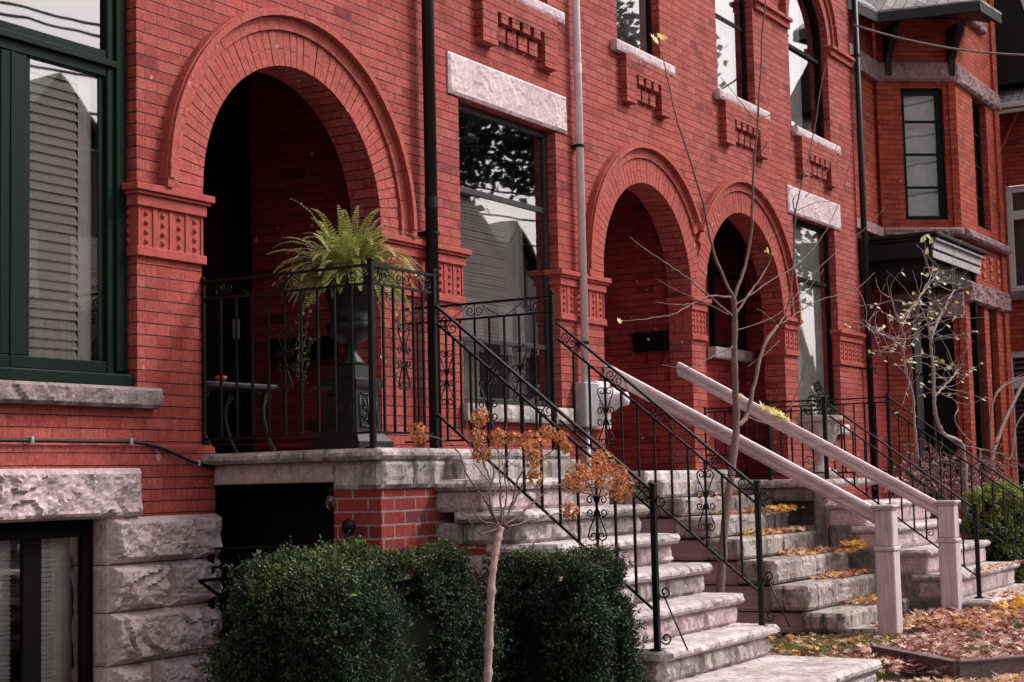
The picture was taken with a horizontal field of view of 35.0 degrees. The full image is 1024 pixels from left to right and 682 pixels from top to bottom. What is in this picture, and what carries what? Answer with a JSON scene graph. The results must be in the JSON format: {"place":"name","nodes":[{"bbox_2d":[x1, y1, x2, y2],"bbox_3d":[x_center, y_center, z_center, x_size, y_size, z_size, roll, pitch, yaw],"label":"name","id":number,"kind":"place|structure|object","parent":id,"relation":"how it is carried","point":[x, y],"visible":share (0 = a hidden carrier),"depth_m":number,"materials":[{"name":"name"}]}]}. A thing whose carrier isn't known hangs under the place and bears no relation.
{"place":"outdoors","nodes":[
{"label":"outdoors","id":0,"kind":"place"},
{"bbox_2d":[216,577,1023,681],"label":"ground","id":1,"kind":"structure","parent":0,"point":[908,676],"depth_m":12.72,"materials":[{"name":"soil"}]},
{"bbox_2d":[0,0,428,681],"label":"row house","id":2,"kind":"structure","parent":1,"relation":"on","point":[158,158],"depth_m":9.50,"materials":[{"name":"brick"}]},
{"bbox_2d":[0,519,92,681],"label":"window","id":3,"kind":"structure","parent":2,"relation":"in","point":[46,579],"depth_m":8.85,"materials":[{"name":"black glass"}]},
{"bbox_2d":[0,0,133,386],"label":"window","id":4,"kind":"structure","parent":2,"relation":"in","point":[63,162],"depth_m":9.17,"materials":[{"name":"green paint"}]},
{"bbox_2d":[0,437,215,469],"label":"cable","id":5,"kind":"object","parent":2,"relation":"attached to","point":[33,440],"visible":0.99,"depth_m":9.00,"materials":[{"name":"black metal"}]},
{"bbox_2d":[202,145,252,453],"bbox_3d":[-2.318,-0.298,11.795,0.140,2.320,1.240,-4,-6,31],"label":"door","id":6,"kind":"structure","parent":2,"relation":"in","point":[227,223],"depth_m":12.13,"materials":[{"name":"black paint"}]},
{"bbox_2d":[270,335,337,361],"bbox_3d":[-1.550,0.059,12.065,0.500,0.160,0.215,-4,-6,31],"label":"mailbox","id":7,"kind":"object","parent":2,"relation":"attached to","point":[326,347],"visible":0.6,"depth_m":11.96,"materials":[{"name":"black paint"}]},
{"bbox_2d":[291,335,319,392],"bbox_3d":[-1.513,0.170,11.809,0.207,0.426,0.193,-4,-6,31],"label":"trailing ivy","id":8,"kind":"object","parent":7,"relation":"hanging from","point":[310,338],"visible":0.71,"depth_m":11.76,"materials":[{"name":"green plant"}]},
{"bbox_2d":[417,0,441,447],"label":"downpipe","id":9,"kind":"object","parent":2,"relation":"attached to","point":[431,233],"visible":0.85,"depth_m":11.92,"materials":[{"name":"black metal"}]},
{"bbox_2d":[198,518,355,680],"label":"iron railing","id":10,"kind":"object","parent":1,"relation":"on","point":[348,524],"visible":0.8,"depth_m":9.52,"materials":[{"name":"black metal"}]},
{"bbox_2d":[196,530,514,681],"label":"boxwood hedge","id":11,"kind":"object","parent":1,"relation":"on","point":[356,610],"visible":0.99,"depth_m":7.38,"materials":[{"name":"green plant"}]},
{"bbox_2d":[408,407,635,681],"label":"hydrangea","id":12,"kind":"object","parent":1,"relation":"on","point":[574,478],"visible":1,"depth_m":7.97,"materials":[{"name":"orange plant"}]},
{"bbox_2d":[215,0,867,577],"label":"row house","id":13,"kind":"structure","parent":1,"relation":"on","point":[805,42],"depth_m":18.54,"materials":[{"name":"brick"}]},
{"bbox_2d":[682,0,747,101],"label":"window","id":14,"kind":"structure","parent":13,"relation":"in","point":[730,14],"depth_m":17.85,"materials":[{"name":"white glass"}]},
{"bbox_2d":[707,218,752,361],"bbox_3d":[2.437,-0.601,18.330,0.149,1.630,1.030,-4,-6,31],"label":"window","id":15,"kind":"structure","parent":13,"relation":"in","point":[743,355],"depth_m":18.31,"materials":[{"name":"black glass"}]},
{"bbox_2d":[788,0,823,137],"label":"window","id":16,"kind":"structure","parent":13,"relation":"in","point":[804,44],"depth_m":19.93,"materials":[{"name":"white glass"}]},
{"bbox_2d":[793,218,834,415],"bbox_3d":[3.130,-0.187,19.339,0.900,2.872,1.438,-4,-6,31],"label":"window","id":17,"kind":"structure","parent":13,"relation":"in","point":[816,318],"depth_m":19.53,"materials":[{"name":"grey glass"}]},
{"bbox_2d":[850,0,876,498],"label":"downpipe","id":18,"kind":"object","parent":13,"relation":"attached to","point":[856,55],"visible":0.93,"depth_m":20.49,"materials":[{"name":"black metal"}]},
{"bbox_2d":[853,24,1023,55],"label":"overhead wire","id":19,"kind":"object","parent":13,"relation":"attached to","point":[924,43],"visible":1,"depth_m":19.87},
{"bbox_2d":[202,448,881,681],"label":"front steps","id":20,"kind":"structure","parent":1,"relation":"on","point":[387,497],"depth_m":9.55,"materials":[{"name":"stone"}]},
{"bbox_2d":[206,381,278,453],"bbox_3d":[-1.845,0.503,10.293,0.400,0.454,0.764,-4,-6,31],"label":"garden table","id":21,"kind":"object","parent":20,"relation":"on","point":[228,387],"visible":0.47,"depth_m":10.42,"materials":[{"name":"metal"}]},
{"bbox_2d":[214,375,226,380],"bbox_3d":[-1.782,0.226,9.942,0.078,0.030,0.080,-4,-6,31],"label":"red dish","id":22,"kind":"object","parent":21,"relation":"on","point":[218,378],"visible":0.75,"depth_m":9.92,"materials":[{"name":"ceramic"}]},
{"bbox_2d":[200,258,443,448],"bbox_3d":[-1.163,0.125,9.766,1.326,1.077,0.866,-4,-6,31],"label":"iron railing","id":23,"kind":"object","parent":20,"relation":"on","point":[370,283],"visible":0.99,"depth_m":9.48,"materials":[{"name":"black metal"}]},
{"bbox_2d":[323,483,333,513],"bbox_3d":[-1.044,0.916,9.451,0.108,0.182,0.110,-4,-6,31],"label":"globe lamp","id":24,"kind":"object","parent":20,"relation":"hanging from","point":[330,489],"visible":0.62,"depth_m":9.46,"materials":[{"name":"black glass"}]},
{"bbox_2d":[311,278,393,449],"bbox_3d":[-0.975,0.150,9.868,0.386,1.034,0.386,-4,-6,31],"label":"urn","id":25,"kind":"object","parent":20,"relation":"on","point":[361,378],"visible":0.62,"depth_m":9.77,"materials":[{"name":"metal"}]},
{"bbox_2d":[266,200,425,312],"bbox_3d":[-0.992,-0.513,9.948,0.999,0.712,0.969,-4,-6,31],"label":"fern","id":26,"kind":"object","parent":25,"relation":"in","point":[352,250],"visible":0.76,"depth_m":9.78,"materials":[{"name":"green plant"}]},
{"bbox_2d":[295,284,408,381],"bbox_3d":[-1.014,-0.044,9.889,0.761,0.598,0.282,2,-6,-31],"label":"trailing ivy","id":27,"kind":"object","parent":25,"relation":"hanging from","point":[298,338],"visible":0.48,"depth_m":9.88,"materials":[{"name":"green plant"}]},
{"bbox_2d":[405,291,560,449],"bbox_3d":[-0.253,0.237,11.304,1.315,1.077,0.070,-4,-6,31],"label":"iron railing","id":28,"kind":"object","parent":20,"relation":"on","point":[550,312],"visible":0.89,"depth_m":11.21,"materials":[{"name":"black metal"}]},
{"bbox_2d":[424,305,687,650],"bbox_3d":[0.200,0.729,9.259,1.695,1.995,0.070,-4,-6,31],"label":"stair railing","id":29,"kind":"object","parent":20,"relation":"on","point":[653,508],"visible":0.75,"depth_m":9.22,"materials":[{"name":"black metal"}]},
{"bbox_2d":[544,322,789,625],"bbox_3d":[0.961,0.820,10.513,1.695,1.995,0.070,-4,-6,31],"label":"stair railing","id":30,"kind":"object","parent":20,"relation":"on","point":[757,502],"visible":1,"depth_m":10.43,"materials":[{"name":"black metal"}]},
{"bbox_2d":[469,540,653,681],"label":"boxwood hedge","id":31,"kind":"object","parent":1,"relation":"on","point":[576,623],"visible":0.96,"depth_m":8.42,"materials":[{"name":"green plant"}]},
{"bbox_2d":[421,0,702,475],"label":"row house","id":32,"kind":"structure","parent":1,"relation":"on","point":[506,165],"depth_m":14.08,"materials":[{"name":"brick"}]},
{"bbox_2d":[458,102,550,406],"bbox_3d":[-0.456,-0.624,13.338,0.900,2.857,1.568,-4,-6,31],"label":"window","id":33,"kind":"structure","parent":32,"relation":"in","point":[503,161],"depth_m":13.74,"materials":[{"name":"grey glass"}]},
{"bbox_2d":[571,0,589,381],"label":"downpipe","id":34,"kind":"object","parent":32,"relation":"attached to","point":[578,146],"visible":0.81,"depth_m":14.00,"materials":[{"name":"grey metal"}]},
{"bbox_2d":[575,381,629,471],"bbox_3d":[0.793,1.056,13.876,0.314,1.440,0.520,-4,-6,31],"label":"utility meter","id":35,"kind":"object","parent":32,"relation":"attached to","point":[582,408],"visible":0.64,"depth_m":13.82,"materials":[{"name":"grey metal"}]},
{"bbox_2d":[616,0,651,54],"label":"window","id":36,"kind":"structure","parent":32,"relation":"in","point":[633,16],"depth_m":15.59,"materials":[{"name":"grey glass"}]},
{"bbox_2d":[631,330,668,364],"bbox_3d":[1.378,0.067,16.162,0.370,0.345,0.124,-4,-6,31],"label":"mailbox","id":37,"kind":"object","parent":32,"relation":"attached to","point":[651,341],"visible":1,"depth_m":16.13,"materials":[{"name":"black paint"}]},
{"bbox_2d":[603,364,874,523],"bbox_3d":[1.877,0.834,13.665,2.414,1.427,0.105,-4,-6,31],"label":"wooden handrail","id":38,"kind":"object","parent":32,"relation":"attached to","point":[788,468],"visible":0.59,"depth_m":13.53,"materials":[{"name":"brown wood"}]},
{"bbox_2d":[591,470,910,637],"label":"front steps","id":39,"kind":"structure","parent":1,"relation":"on","point":[807,603],"depth_m":13.68,"materials":[{"name":"stone"}]},
{"bbox_2d":[684,489,1023,604],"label":"step leaves","id":40,"kind":"object","parent":39,"relation":"on","point":[836,573],"visible":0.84,"depth_m":14.42,"materials":[{"name":"yellow plant"}]},
{"bbox_2d":[617,0,884,592],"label":"bare tree","id":41,"kind":"object","parent":1,"relation":"on","point":[728,497],"visible":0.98,"depth_m":12.00,"materials":[{"name":"brown plant"}]},
{"bbox_2d":[720,477,1023,618],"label":"front steps","id":42,"kind":"structure","parent":1,"relation":"on","point":[919,571],"depth_m":14.91,"materials":[{"name":"stone"}]},
{"bbox_2d":[703,407,757,469],"bbox_3d":[2.143,0.955,15.574,0.640,0.670,0.028,-4,-6,31],"label":"iron railing","id":43,"kind":"object","parent":42,"relation":"on","point":[715,416],"visible":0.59,"depth_m":15.65,"materials":[{"name":"black metal"}]},
{"bbox_2d":[764,397,828,479],"bbox_3d":[2.673,0.924,15.260,0.642,0.775,0.088,-4,-6,31],"label":"iron railing","id":44,"kind":"object","parent":42,"relation":"on","point":[770,473],"visible":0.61,"depth_m":15.22,"materials":[{"name":"black metal"}]},
{"bbox_2d":[794,415,842,478],"bbox_3d":[3.086,1.065,16.287,0.480,0.628,0.480,-4,-6,31],"label":"basket planter","id":45,"kind":"object","parent":42,"relation":"on","point":[833,428],"visible":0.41,"depth_m":16.15,"materials":[{"name":"stone"}]},
{"bbox_2d":[798,380,837,415],"bbox_3d":[3.071,0.612,16.327,0.426,0.442,0.426,-4,-6,31],"label":"evergreen","id":46,"kind":"object","parent":45,"relation":"on","point":[818,389],"visible":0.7,"depth_m":16.31,"materials":[{"name":"green plant"}]},
{"bbox_2d":[761,393,895,477],"bbox_3d":[3.267,1.007,16.907,1.428,0.865,0.077,-4,-6,31],"label":"iron railing","id":47,"kind":"object","parent":42,"relation":"on","point":[888,416],"visible":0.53,"depth_m":16.69,"materials":[{"name":"black metal"}]},
{"bbox_2d":[828,404,984,597],"bbox_3d":[3.556,1.425,14.731,1.354,1.766,0.079,-4,-6,31],"label":"stair railing","id":48,"kind":"object","parent":42,"relation":"on","point":[977,549],"visible":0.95,"depth_m":14.66,"materials":[{"name":"black metal"}]},
{"bbox_2d":[889,397,1023,557],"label":"stair railing","id":49,"kind":"object","parent":42,"relation":"on","point":[971,466],"visible":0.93,"depth_m":16.16,"materials":[{"name":"black metal"}]},
{"bbox_2d":[870,504,902,637],"bbox_3d":[2.992,1.852,12.924,0.187,1.092,0.187,-4,-6,31],"label":"wooden post","id":50,"kind":"object","parent":1,"relation":"on","point":[887,548],"visible":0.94,"depth_m":12.87,"materials":[{"name":"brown wood"}]},
{"bbox_2d":[769,593,1023,681],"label":"fallen leaves","id":51,"kind":"object","parent":1,"relation":"on","point":[995,617],"visible":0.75,"depth_m":11.99,"materials":[{"name":"brown plant"}]},
{"bbox_2d":[845,234,990,520],"bbox_3d":[4.186,0.347,16.465,1.149,3.066,3.564,-4,-6,31],"label":"bare tree","id":52,"kind":"object","parent":1,"relation":"on","point":[932,328],"visible":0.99,"depth_m":16.84,"materials":[{"name":"beige plant"}]},
{"bbox_2d":[870,645,1023,679],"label":"timber edging","id":53,"kind":"object","parent":1,"relation":"on","point":[986,667],"visible":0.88,"depth_m":10.13,"materials":[{"name":"wood"}]},
{"bbox_2d":[934,500,962,617],"bbox_3d":[3.844,1.947,14.253,0.187,1.092,0.187,-4,-6,31],"label":"wooden post","id":54,"kind":"object","parent":1,"relation":"on","point":[950,566],"visible":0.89,"depth_m":14.20,"materials":[{"name":"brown wood"}]},
{"bbox_2d":[676,362,937,516],"bbox_3d":[2.686,0.876,14.982,2.460,1.502,0.105,-4,-6,29],"label":"wooden handrail","id":55,"kind":"object","parent":54,"relation":"attached to","point":[847,460],"visible":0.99,"depth_m":14.87,"materials":[{"name":"brown wood"}]},
{"bbox_2d":[739,394,789,421],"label":"caught leaves","id":56,"kind":"object","parent":55,"relation":"on","point":[772,410],"visible":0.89,"depth_m":15.07,"materials":[{"name":"yellow plant"}]},
{"bbox_2d":[885,437,1022,537],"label":"bare creeper","id":57,"kind":"object","parent":1,"relation":"on","point":[976,480],"visible":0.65,"depth_m":17.97,"materials":[{"name":"brown plant"}]},
{"bbox_2d":[956,478,1023,583],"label":"garden shrub","id":58,"kind":"object","parent":1,"relation":"on","point":[997,550],"visible":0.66,"depth_m":16.91,"materials":[{"name":"green plant"}]},
{"bbox_2d":[965,374,1023,482],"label":"bare tree","id":59,"kind":"object","parent":1,"relation":"on","point":[1001,428],"visible":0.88,"depth_m":21.33,"materials":[{"name":"grey plant"}]},
{"bbox_2d":[769,620,1023,681],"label":"grass","id":60,"kind":"structure","parent":0,"point":[805,648],"depth_m":12.10,"materials":[{"name":"plant"}]},
{"bbox_2d":[848,0,1016,539],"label":"bay house","id":61,"kind":"structure","parent":0,"point":[932,144],"depth_m":22.22,"materials":[{"name":"red brick"}]},
{"bbox_2d":[911,319,926,485],"bbox_3d":[5.544,0.841,22.134,0.290,2.270,0.300,-1,-5,-6],"label":"window","id":62,"kind":"structure","parent":61,"relation":"in","point":[916,349],"depth_m":22.13,"materials":[{"name":"grey glass"}]},
{"bbox_2d":[900,89,946,219],"bbox_3d":[5.629,-2.554,22.374,0.575,1.830,0.490,-4,-6,31],"label":"window","id":63,"kind":"structure","parent":61,"relation":"in","point":[921,109],"depth_m":22.42,"materials":[{"name":"grey glass"}]},
{"bbox_2d":[932,318,958,485],"bbox_3d":[5.856,0.826,22.045,0.310,2.270,0.070,-1,-5,-6],"label":"door","id":64,"kind":"structure","parent":61,"relation":"in","point":[946,407],"depth_m":22.02,"materials":[{"name":"black paint"}]},
{"bbox_2d":[970,312,985,470],"bbox_3d":[6.431,0.698,22.631,0.080,2.600,0.750,-4,-6,31],"label":"door","id":65,"kind":"structure","parent":61,"relation":"in","point":[970,312],"depth_m":22.88,"materials":[{"name":"black paint"}]},
{"bbox_2d":[972,101,984,228],"bbox_3d":[6.385,-2.519,23.621,0.700,2.080,0.940,-4,-6,31],"label":"window","id":66,"kind":"structure","parent":61,"relation":"in","point":[975,107],"depth_m":23.75,"materials":[{"name":"black glass"}]},
{"bbox_2d":[989,311,998,482],"bbox_3d":[6.854,0.801,23.362,0.050,2.500,0.450,-4,-6,31],"label":"window","id":67,"kind":"structure","parent":61,"relation":"in","point":[989,311],"depth_m":23.53,"materials":[{"name":"black glass"}]},
{"bbox_2d":[994,0,1023,487],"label":"gabled house","id":68,"kind":"structure","parent":0,"point":[1009,34],"depth_m":25.72,"materials":[{"name":"red brick"}]},
{"bbox_2d":[1005,185,1023,290],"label":"window","id":69,"kind":"structure","parent":68,"relation":"in","point":[1014,195],"depth_m":25.85,"materials":[{"name":"grey glass"}]},
{"bbox_2d":[1011,350,1023,487],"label":"window","id":70,"kind":"structure","parent":68,"relation":"in","point":[1017,357],"depth_m":25.73,"materials":[{"name":"white paint"}]}
]}

